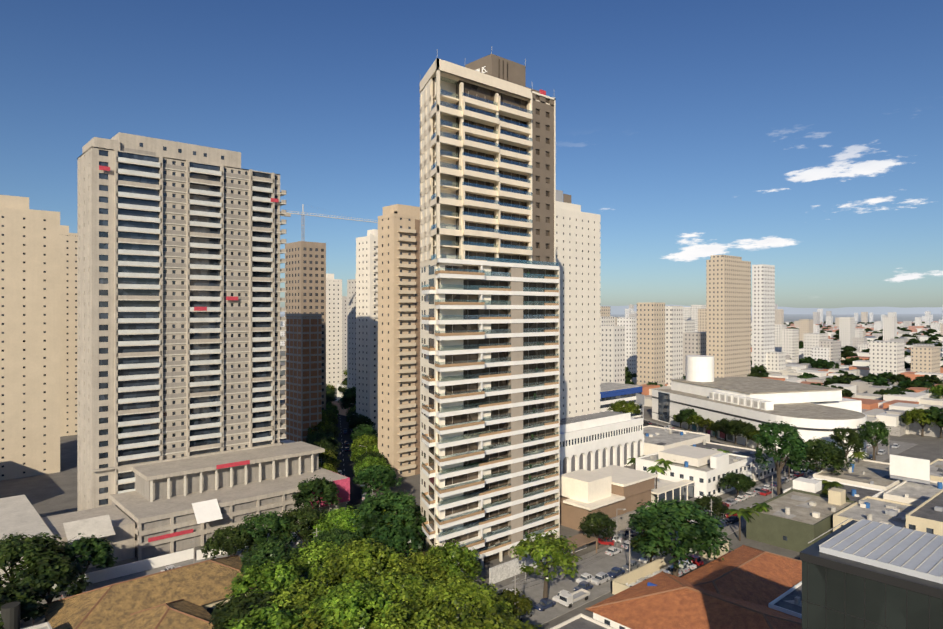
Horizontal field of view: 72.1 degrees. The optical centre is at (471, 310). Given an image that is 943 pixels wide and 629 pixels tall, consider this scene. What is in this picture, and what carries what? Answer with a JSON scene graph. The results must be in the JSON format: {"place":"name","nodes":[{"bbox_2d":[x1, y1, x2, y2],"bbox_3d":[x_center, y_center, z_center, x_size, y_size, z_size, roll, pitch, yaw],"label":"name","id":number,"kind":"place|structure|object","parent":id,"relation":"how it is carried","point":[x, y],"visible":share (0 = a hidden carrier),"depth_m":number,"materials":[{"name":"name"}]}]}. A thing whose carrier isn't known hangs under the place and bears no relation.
{"place":"outdoors","nodes":[
{"label":"outdoors","id":0,"kind":"place"},
{"bbox_2d":[0,381,942,628],"bbox_3d":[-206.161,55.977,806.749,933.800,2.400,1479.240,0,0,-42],"label":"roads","id":1,"kind":"structure","parent":0,"point":[50,494],"depth_m":163.19,"materials":[{"name":"asphalt"}]},
{"bbox_2d":[0,583,48,628],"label":"tree","id":2,"kind":"object","parent":1,"relation":"on","point":[29,605],"visible":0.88,"depth_m":108.77,"materials":[{"name":"green plant"}]},
{"bbox_2d":[0,532,68,588],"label":"tree","id":3,"kind":"object","parent":1,"relation":"on","point":[14,550],"visible":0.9,"depth_m":121.42,"materials":[{"name":"green plant"}]},
{"bbox_2d":[0,195,76,480],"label":"apartment building","id":4,"kind":"structure","parent":1,"relation":"on","point":[38,334],"depth_m":224.36,"materials":[{"name":"concrete"}]},
{"bbox_2d":[12,555,91,621],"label":"tree","id":5,"kind":"object","parent":1,"relation":"on","point":[54,578],"visible":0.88,"depth_m":117.03,"materials":[{"name":"green plant"}]},
{"bbox_2d":[56,533,117,582],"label":"tree","id":6,"kind":"object","parent":1,"relation":"on","point":[96,549],"visible":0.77,"depth_m":130.13,"materials":[{"name":"green plant"}]},
{"bbox_2d":[201,525,257,559],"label":"tree","id":7,"kind":"object","parent":1,"relation":"on","point":[223,542],"visible":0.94,"depth_m":139.67,"materials":[{"name":"green plant"}]},
{"bbox_2d":[209,590,285,628],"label":"tree","id":8,"kind":"object","parent":1,"relation":"on","point":[240,605],"visible":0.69,"depth_m":104.27,"materials":[{"name":"green plant"}]},
{"bbox_2d":[233,511,297,554],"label":"tree","id":9,"kind":"object","parent":1,"relation":"on","point":[273,522],"visible":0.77,"depth_m":145.01,"materials":[{"name":"green plant"}]},
{"bbox_2d":[224,559,309,608],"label":"tree","id":10,"kind":"object","parent":1,"relation":"on","point":[271,576],"visible":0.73,"depth_m":115.46,"materials":[{"name":"green plant"}]},
{"bbox_2d":[222,600,312,628],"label":"tree","id":11,"kind":"object","parent":1,"relation":"on","point":[263,617],"visible":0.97,"depth_m":97.10,"materials":[{"name":"green plant"}]},
{"bbox_2d":[240,540,299,585],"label":"tree","id":12,"kind":"object","parent":1,"relation":"on","point":[270,549],"visible":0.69,"depth_m":127.61,"materials":[{"name":"green plant"}]},
{"bbox_2d":[251,579,336,617],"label":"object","id":13,"kind":"object","parent":1,"relation":"on","point":[299,595],"visible":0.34,"depth_m":108.22,"materials":[{"name":"green plant"}]},
{"bbox_2d":[276,505,327,547],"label":"tree","id":14,"kind":"object","parent":1,"relation":"on","point":[311,515],"visible":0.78,"depth_m":148.96,"materials":[{"name":"green plant"}]},
{"bbox_2d":[291,475,341,508],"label":"tree","id":15,"kind":"object","parent":1,"relation":"on","point":[325,487],"visible":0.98,"depth_m":171.95,"materials":[{"name":"green plant"}]},
{"bbox_2d":[283,539,357,585],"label":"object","id":16,"kind":"object","parent":1,"relation":"on","point":[304,558],"visible":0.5,"depth_m":126.67,"materials":[{"name":"green plant"}]},
{"bbox_2d":[302,431,341,448],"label":"tree","id":17,"kind":"object","parent":1,"relation":"on","point":[330,437],"visible":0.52,"depth_m":240.48,"materials":[{"name":"green plant"}]},
{"bbox_2d":[306,437,340,456],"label":"tree","id":18,"kind":"object","parent":1,"relation":"on","point":[326,445],"visible":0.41,"depth_m":224.92,"materials":[{"name":"green plant"}]},
{"bbox_2d":[307,421,340,436],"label":"tree","id":19,"kind":"object","parent":1,"relation":"on","point":[325,426],"visible":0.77,"depth_m":263.32,"materials":[{"name":"green plant"}]},
{"bbox_2d":[319,461,339,473],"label":"tree","id":20,"kind":"object","parent":1,"relation":"on","point":[323,465],"visible":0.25,"depth_m":198.45,"materials":[{"name":"green plant"}]},
{"bbox_2d":[288,608,371,628],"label":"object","id":21,"kind":"object","parent":1,"relation":"on","point":[314,624],"visible":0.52,"depth_m":97.14,"materials":[{"name":"green plant"}]},
{"bbox_2d":[319,449,341,467],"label":"tree","id":22,"kind":"object","parent":1,"relation":"on","point":[329,457],"visible":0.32,"depth_m":213.37,"materials":[{"name":"green plant"}]},
{"bbox_2d":[309,528,359,565],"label":"tree","id":23,"kind":"object","parent":1,"relation":"on","point":[339,536],"visible":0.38,"depth_m":136.74,"materials":[{"name":"green plant"}]},
{"bbox_2d":[309,506,367,543],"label":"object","id":24,"kind":"object","parent":1,"relation":"on","point":[332,519],"visible":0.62,"depth_m":147.54,"materials":[{"name":"green plant"}]},
{"bbox_2d":[338,390,355,409],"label":"tree","id":25,"kind":"object","parent":1,"relation":"on","point":[347,400],"visible":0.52,"depth_m":334.97,"materials":[{"name":"green plant"}]},
{"bbox_2d":[299,578,408,628],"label":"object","id":26,"kind":"object","parent":1,"relation":"on","point":[349,597],"visible":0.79,"depth_m":100.93,"materials":[{"name":"green plant"}]},
{"bbox_2d":[348,416,374,429],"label":"tree","id":27,"kind":"object","parent":1,"relation":"on","point":[364,420],"visible":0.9,"depth_m":286.71,"materials":[{"name":"green plant"}]},
{"bbox_2d":[313,536,409,587],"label":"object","id":28,"kind":"object","parent":1,"relation":"on","point":[360,556],"visible":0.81,"depth_m":120.57,"materials":[{"name":"green plant"}]},
{"bbox_2d":[349,434,377,451],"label":"tree","id":29,"kind":"object","parent":1,"relation":"on","point":[367,440],"visible":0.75,"depth_m":240.79,"materials":[{"name":"green plant"}]},
{"bbox_2d":[348,443,378,460],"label":"tree","id":30,"kind":"object","parent":1,"relation":"on","point":[360,451],"visible":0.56,"depth_m":226.31,"materials":[{"name":"green plant"}]},
{"bbox_2d":[350,424,377,440],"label":"tree","id":31,"kind":"object","parent":1,"relation":"on","point":[362,430],"visible":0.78,"depth_m":258.02,"materials":[{"name":"green plant"}]},
{"bbox_2d":[352,451,388,466],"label":"tree","id":32,"kind":"object","parent":1,"relation":"on","point":[373,454],"visible":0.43,"depth_m":217.29,"materials":[{"name":"green plant"}]},
{"bbox_2d":[353,455,393,491],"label":"tree","id":33,"kind":"object","parent":1,"relation":"on","point":[368,461],"visible":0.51,"depth_m":203.21,"materials":[{"name":"green plant"}]},
{"bbox_2d":[352,463,403,496],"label":"tree","id":34,"kind":"object","parent":1,"relation":"on","point":[370,473],"visible":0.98,"depth_m":187.76,"materials":[{"name":"green plant"}]},
{"bbox_2d":[347,489,426,540],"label":"tree","id":35,"kind":"object","parent":1,"relation":"on","point":[372,507],"visible":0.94,"depth_m":144.13,"materials":[{"name":"green plant"}]},
{"bbox_2d":[344,567,448,624],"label":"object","id":36,"kind":"object","parent":1,"relation":"on","point":[408,585],"visible":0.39,"depth_m":109.62,"materials":[{"name":"green plant"}]},
{"bbox_2d":[367,522,425,562],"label":"tree","id":37,"kind":"object","parent":1,"relation":"on","point":[397,538],"visible":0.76,"depth_m":135.44,"materials":[{"name":"green plant"}]},
{"bbox_2d":[367,601,454,628],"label":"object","id":38,"kind":"object","parent":1,"relation":"on","point":[422,617],"visible":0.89,"depth_m":99.88,"materials":[{"name":"green plant"}]},
{"bbox_2d":[379,548,454,589],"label":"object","id":39,"kind":"object","parent":1,"relation":"on","point":[417,560],"visible":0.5,"depth_m":122.64,"materials":[{"name":"green plant"}]},
{"bbox_2d":[404,617,462,628],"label":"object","id":40,"kind":"object","parent":1,"relation":"on","point":[444,621],"visible":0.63,"depth_m":98.84,"materials":[{"name":"green plant"}]},
{"bbox_2d":[415,539,482,583],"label":"tree","id":41,"kind":"object","parent":1,"relation":"on","point":[464,558],"visible":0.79,"depth_m":126.54,"materials":[{"name":"green plant"}]},
{"bbox_2d":[411,571,513,626],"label":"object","id":42,"kind":"object","parent":1,"relation":"on","point":[463,592],"visible":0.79,"depth_m":107.28,"materials":[{"name":"green plant"}]},
{"bbox_2d":[0,425,942,628],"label":"buildings","id":43,"kind":"structure","parent":1,"relation":"on","point":[870,550],"depth_m":115.06,"materials":[{"name":"tile"}]},
{"bbox_2d":[444,612,502,628],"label":"tree","id":44,"kind":"object","parent":1,"relation":"on","point":[467,623],"visible":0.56,"depth_m":98.91,"materials":[{"name":"green plant"}]},
{"bbox_2d":[419,58,559,571],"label":"tower","id":45,"kind":"structure","parent":1,"relation":"on","point":[489,378],"depth_m":146.62,"materials":[{"name":"beige concrete"}]},
{"bbox_2d":[465,54,545,94],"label":"rooftop structure","id":46,"kind":"object","parent":45,"relation":"on","point":[499,67],"visible":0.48,"depth_m":155.37,"materials":[{"name":"brown concrete"}]},
{"bbox_2d":[465,606,542,628],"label":"tree","id":47,"kind":"object","parent":1,"relation":"on","point":[505,620],"visible":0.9,"depth_m":97.85,"materials":[{"name":"green plant"}]},
{"bbox_2d":[494,588,532,617],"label":"tree","id":48,"kind":"object","parent":1,"relation":"on","point":[523,604],"visible":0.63,"depth_m":114.53,"materials":[{"name":"green plant"}]},
{"bbox_2d":[534,598,555,610],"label":"car","id":49,"kind":"object","parent":1,"relation":"on","point":[543,604],"visible":1,"depth_m":124.03,"materials":[{"name":"blue paint"}]},
{"bbox_2d":[510,530,582,597],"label":"tree","id":50,"kind":"object","parent":1,"relation":"on","point":[541,545],"visible":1,"depth_m":123.34,"materials":[{"name":"green plant"}]},
{"bbox_2d":[559,589,589,607],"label":"truck","id":51,"kind":"object","parent":1,"relation":"on","point":[568,600],"visible":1,"depth_m":125.37,"materials":[{"name":"white"}]},
{"bbox_2d":[573,581,592,590],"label":"car","id":52,"kind":"object","parent":1,"relation":"on","point":[585,585],"visible":0.88,"depth_m":131.97,"materials":[{"name":"blue paint"}]},
{"bbox_2d":[576,573,594,582],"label":"car","id":53,"kind":"object","parent":1,"relation":"on","point":[586,577],"visible":0.74,"depth_m":136.01,"materials":[{"name":"white paint"}]},
{"bbox_2d":[578,510,616,548],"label":"tree","id":54,"kind":"object","parent":1,"relation":"on","point":[590,523],"visible":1,"depth_m":153.22,"materials":[{"name":"green plant"}]},
{"bbox_2d":[591,571,609,584],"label":"car","id":55,"kind":"object","parent":1,"relation":"on","point":[601,577],"visible":1,"depth_m":135.57,"materials":[{"name":"grey paint"}]},
{"bbox_2d":[598,537,614,545],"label":"car","id":56,"kind":"object","parent":1,"relation":"on","point":[608,541],"visible":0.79,"depth_m":157.46,"materials":[{"name":"red paint"}]},
{"bbox_2d":[605,546,621,555],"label":"car","id":57,"kind":"object","parent":1,"relation":"on","point":[611,551],"visible":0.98,"depth_m":151.38,"materials":[{"name":"white paint"}]},
{"bbox_2d":[607,567,624,577],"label":"car","id":58,"kind":"object","parent":1,"relation":"on","point":[614,572],"visible":0.96,"depth_m":139.24,"materials":[{"name":"blue paint"}]},
{"bbox_2d":[607,399,640,415],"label":"tree","id":59,"kind":"object","parent":1,"relation":"on","point":[623,406],"visible":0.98,"depth_m":317.12,"materials":[{"name":"green plant"}]},
{"bbox_2d":[622,560,639,570],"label":"car","id":60,"kind":"object","parent":1,"relation":"on","point":[634,564],"visible":0.91,"depth_m":142.91,"materials":[{"name":"grey paint"}]},
{"bbox_2d":[630,531,669,561],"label":"tree","id":61,"kind":"object","parent":1,"relation":"on","point":[634,545],"visible":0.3,"depth_m":143.36,"materials":[{"name":"green plant"}]},
{"bbox_2d":[646,465,667,488],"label":"palm","id":62,"kind":"object","parent":1,"relation":"on","point":[656,468],"visible":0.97,"depth_m":191.56,"materials":[{"name":"green plant"}]},
{"bbox_2d":[655,458,673,469],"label":"palm","id":63,"kind":"object","parent":1,"relation":"on","point":[664,462],"visible":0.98,"depth_m":205.60,"materials":[{"name":"green plant"}]},
{"bbox_2d":[660,565,681,575],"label":"car","id":64,"kind":"object","parent":1,"relation":"on","point":[669,568],"visible":0.64,"depth_m":139.71,"materials":[{"name":"grey paint"}]},
{"bbox_2d":[626,495,733,576],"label":"tree","id":65,"kind":"object","parent":1,"relation":"on","point":[652,521],"visible":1,"depth_m":132.04,"materials":[{"name":"green plant"}]},
{"bbox_2d":[676,407,698,430],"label":"tree","id":66,"kind":"object","parent":1,"relation":"on","point":[682,415],"visible":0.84,"depth_m":306.72,"materials":[{"name":"green plant"}]},
{"bbox_2d":[686,415,702,431],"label":"tree","id":67,"kind":"object","parent":1,"relation":"on","point":[691,420],"visible":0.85,"depth_m":301.47,"materials":[{"name":"green plant"}]},
{"bbox_2d":[688,555,703,565],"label":"car","id":68,"kind":"object","parent":1,"relation":"on","point":[697,561],"visible":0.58,"depth_m":145.12,"materials":[{"name":"red paint"}]},
{"bbox_2d":[695,418,714,433],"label":"tree","id":69,"kind":"object","parent":1,"relation":"on","point":[701,423],"visible":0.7,"depth_m":294.96,"materials":[{"name":"green plant"}]},
{"bbox_2d":[694,495,728,518],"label":"tree","id":70,"kind":"object","parent":1,"relation":"on","point":[718,508],"visible":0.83,"depth_m":167.74,"materials":[{"name":"green plant"}]},
{"bbox_2d":[710,418,733,440],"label":"tree","id":71,"kind":"object","parent":1,"relation":"on","point":[717,424],"visible":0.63,"depth_m":282.51,"materials":[{"name":"green plant"}]},
{"bbox_2d":[719,418,744,443],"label":"tree","id":72,"kind":"object","parent":1,"relation":"on","point":[730,425],"visible":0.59,"depth_m":276.46,"materials":[{"name":"green plant"}]},
{"bbox_2d":[717,471,755,497],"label":"tree","id":73,"kind":"object","parent":1,"relation":"on","point":[739,481],"visible":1,"depth_m":193.70,"materials":[{"name":"green plant"}]},
{"bbox_2d":[724,508,754,540],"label":"palm","id":74,"kind":"object","parent":1,"relation":"on","point":[743,512],"visible":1,"depth_m":160.04,"materials":[{"name":"green plant"}]},
{"bbox_2d":[729,421,757,446],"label":"tree","id":75,"kind":"object","parent":1,"relation":"on","point":[741,426],"visible":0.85,"depth_m":268.95,"materials":[{"name":"green plant"}]},
{"bbox_2d":[753,502,771,511],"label":"palm","id":76,"kind":"object","parent":1,"relation":"on","point":[761,507],"visible":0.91,"depth_m":163.32,"materials":[{"name":"green plant"}]},
{"bbox_2d":[752,420,809,494],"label":"tree","id":77,"kind":"object","parent":1,"relation":"on","point":[793,442],"visible":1,"depth_m":197.00,"materials":[{"name":"green plant"}]},
{"bbox_2d":[792,436,854,474],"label":"tree","id":78,"kind":"object","parent":1,"relation":"on","point":[833,456],"visible":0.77,"depth_m":203.70,"materials":[{"name":"green plant"}]},
{"bbox_2d":[821,480,843,490],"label":"palm","id":79,"kind":"object","parent":1,"relation":"on","point":[829,484],"visible":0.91,"depth_m":185.12,"materials":[{"name":"green plant"}]},
{"bbox_2d":[830,385,853,396],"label":"tree","id":80,"kind":"object","parent":1,"relation":"on","point":[847,393],"visible":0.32,"depth_m":376.88,"materials":[{"name":"green plant"}]},
{"bbox_2d":[829,426,864,458],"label":"tree","id":81,"kind":"object","parent":1,"relation":"on","point":[853,437],"visible":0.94,"depth_m":231.36,"materials":[{"name":"green plant"}]},
{"bbox_2d":[850,452,868,462],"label":"palm","id":82,"kind":"object","parent":1,"relation":"on","point":[859,455],"visible":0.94,"depth_m":216.60,"materials":[{"name":"green plant"}]},
{"bbox_2d":[858,421,890,460],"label":"tree","id":83,"kind":"object","parent":1,"relation":"on","point":[882,431],"visible":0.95,"depth_m":241.56,"materials":[{"name":"green plant"}]},
{"bbox_2d":[899,407,939,436],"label":"tree","id":84,"kind":"object","parent":1,"relation":"on","point":[913,415],"visible":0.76,"depth_m":292.70,"materials":[{"name":"green plant"}]},
{"bbox_2d":[920,406,942,437],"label":"tree","id":85,"kind":"object","parent":1,"relation":"on","point":[936,413],"visible":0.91,"depth_m":288.00,"materials":[{"name":"green plant"}]},
{"bbox_2d":[0,0,942,307],"label":"sky","id":86,"kind":"structure","parent":0,"point":[802,138],"materials":[{"name":"blue"}]},
{"bbox_2d":[280,305,942,314],"bbox_3d":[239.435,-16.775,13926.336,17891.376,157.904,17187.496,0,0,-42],"label":"hills","id":87,"kind":"structure","parent":0,"point":[835,311],"depth_m":9617.27,"materials":[{"name":"blue"}]},
{"bbox_2d":[280,314,942,393],"bbox_3d":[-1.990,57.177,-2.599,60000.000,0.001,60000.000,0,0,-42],"label":"ground","id":88,"kind":"structure","parent":0,"point":[876,317],"depth_m":5199.01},
{"bbox_2d":[42,132,349,567],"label":"building","id":89,"kind":"structure","parent":88,"relation":"on","point":[180,445],"depth_m":176.03,"materials":[{"name":"concrete"}]},
{"bbox_2d":[280,204,419,478],"bbox_3d":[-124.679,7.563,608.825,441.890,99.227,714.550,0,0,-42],"label":"high-rise buildings","id":90,"kind":"structure","parent":88,"relation":"on","point":[365,332],"depth_m":263.68,"materials":[{"name":"concrete"}]},
{"bbox_2d":[281,204,376,240],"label":"crane","id":91,"kind":"object","parent":90,"relation":"on","point":[288,214],"visible":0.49,"depth_m":306.20,"materials":[{"name":"metal"}]},
{"bbox_2d":[32,376,909,625],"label":"furniture","id":92,"kind":"object","parent":88,"relation":"on","point":[525,579],"visible":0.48,"depth_m":155.09,"materials":[{"name":"metal"}]},
{"bbox_2d":[556,190,600,418],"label":"white tower","id":93,"kind":"structure","parent":88,"relation":"on","point":[578,243],"depth_m":246.34,"materials":[{"name":"concrete"}]},
{"bbox_2d":[489,465,693,584],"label":"low-rise building","id":94,"kind":"structure","parent":88,"relation":"on","point":[612,492],"depth_m":173.01,"materials":[{"name":"concrete"}]},
{"bbox_2d":[560,410,643,474],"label":"arched building","id":95,"kind":"structure","parent":88,"relation":"on","point":[592,441],"depth_m":228.38,"materials":[{"name":"concrete"}]},
{"bbox_2d":[280,255,942,385],"bbox_3d":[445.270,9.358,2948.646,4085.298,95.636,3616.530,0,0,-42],"label":"distant buildings","id":96,"kind":"structure","parent":88,"relation":"on","point":[653,342],"depth_m":480.31,"materials":[{"name":"concrete"}]},
{"bbox_2d":[600,382,641,417],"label":"blue office","id":97,"kind":"structure","parent":88,"relation":"on","point":[611,392],"depth_m":339.61,"materials":[{"name":"concrete"}]},
{"bbox_2d":[330,321,942,436],"bbox_3d":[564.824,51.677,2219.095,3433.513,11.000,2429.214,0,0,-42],"label":"low city buildings","id":98,"kind":"structure","parent":88,"relation":"on","point":[888,409],"depth_m":420.96,"materials":[{"name":"concrete"}]},
{"bbox_2d":[636,355,866,459],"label":"mall","id":99,"kind":"structure","parent":88,"relation":"on","point":[809,411],"depth_m":294.69,"materials":[{"name":"concrete"}]},
{"bbox_2d":[751,365,769,374],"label":"tree","id":100,"kind":"object","parent":88,"relation":"on","point":[757,369],"visible":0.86,"depth_m":508.94,"materials":[{"name":"green plant"}]},
{"bbox_2d":[811,360,833,368],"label":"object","id":101,"kind":"object","parent":88,"relation":"on","point":[823,363],"visible":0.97,"depth_m":562.27,"materials":[{"name":"green plant"}]},
{"bbox_2d":[822,375,850,384],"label":"tree","id":102,"kind":"object","parent":88,"relation":"on","point":[835,379],"visible":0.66,"depth_m":419.68,"materials":[{"name":"green plant"}]},
{"bbox_2d":[841,373,860,382],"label":"tree","id":103,"kind":"object","parent":88,"relation":"on","point":[852,377],"visible":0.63,"depth_m":478.94,"materials":[{"name":"green plant"}]},
{"bbox_2d":[844,357,862,364],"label":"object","id":104,"kind":"object","parent":88,"relation":"on","point":[848,361],"visible":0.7,"depth_m":614.11,"materials":[{"name":"green plant"}]},
{"bbox_2d":[865,376,889,385],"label":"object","id":105,"kind":"object","parent":88,"relation":"on","point":[877,381],"visible":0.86,"depth_m":432.91,"materials":[{"name":"green plant"}]},
{"bbox_2d":[880,389,905,399],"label":"tree","id":106,"kind":"object","parent":88,"relation":"on","point":[895,391],"visible":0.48,"depth_m":368.04,"materials":[{"name":"green plant"}]},
{"bbox_2d":[888,374,910,384],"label":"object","id":107,"kind":"object","parent":88,"relation":"on","point":[897,377],"visible":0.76,"depth_m":458.61,"materials":[{"name":"green plant"}]},
{"bbox_2d":[896,379,923,387],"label":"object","id":108,"kind":"object","parent":88,"relation":"on","point":[906,383],"visible":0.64,"depth_m":419.99,"materials":[{"name":"green plant"}]},
{"bbox_2d":[915,375,942,384],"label":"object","id":109,"kind":"object","parent":88,"relation":"on","point":[933,379],"visible":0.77,"depth_m":444.67,"materials":[{"name":"green plant"}]},
{"bbox_2d":[926,384,942,398],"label":"tree","id":110,"kind":"object","parent":88,"relation":"on","point":[934,389],"visible":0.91,"depth_m":373.55,"materials":[{"name":"green plant"}]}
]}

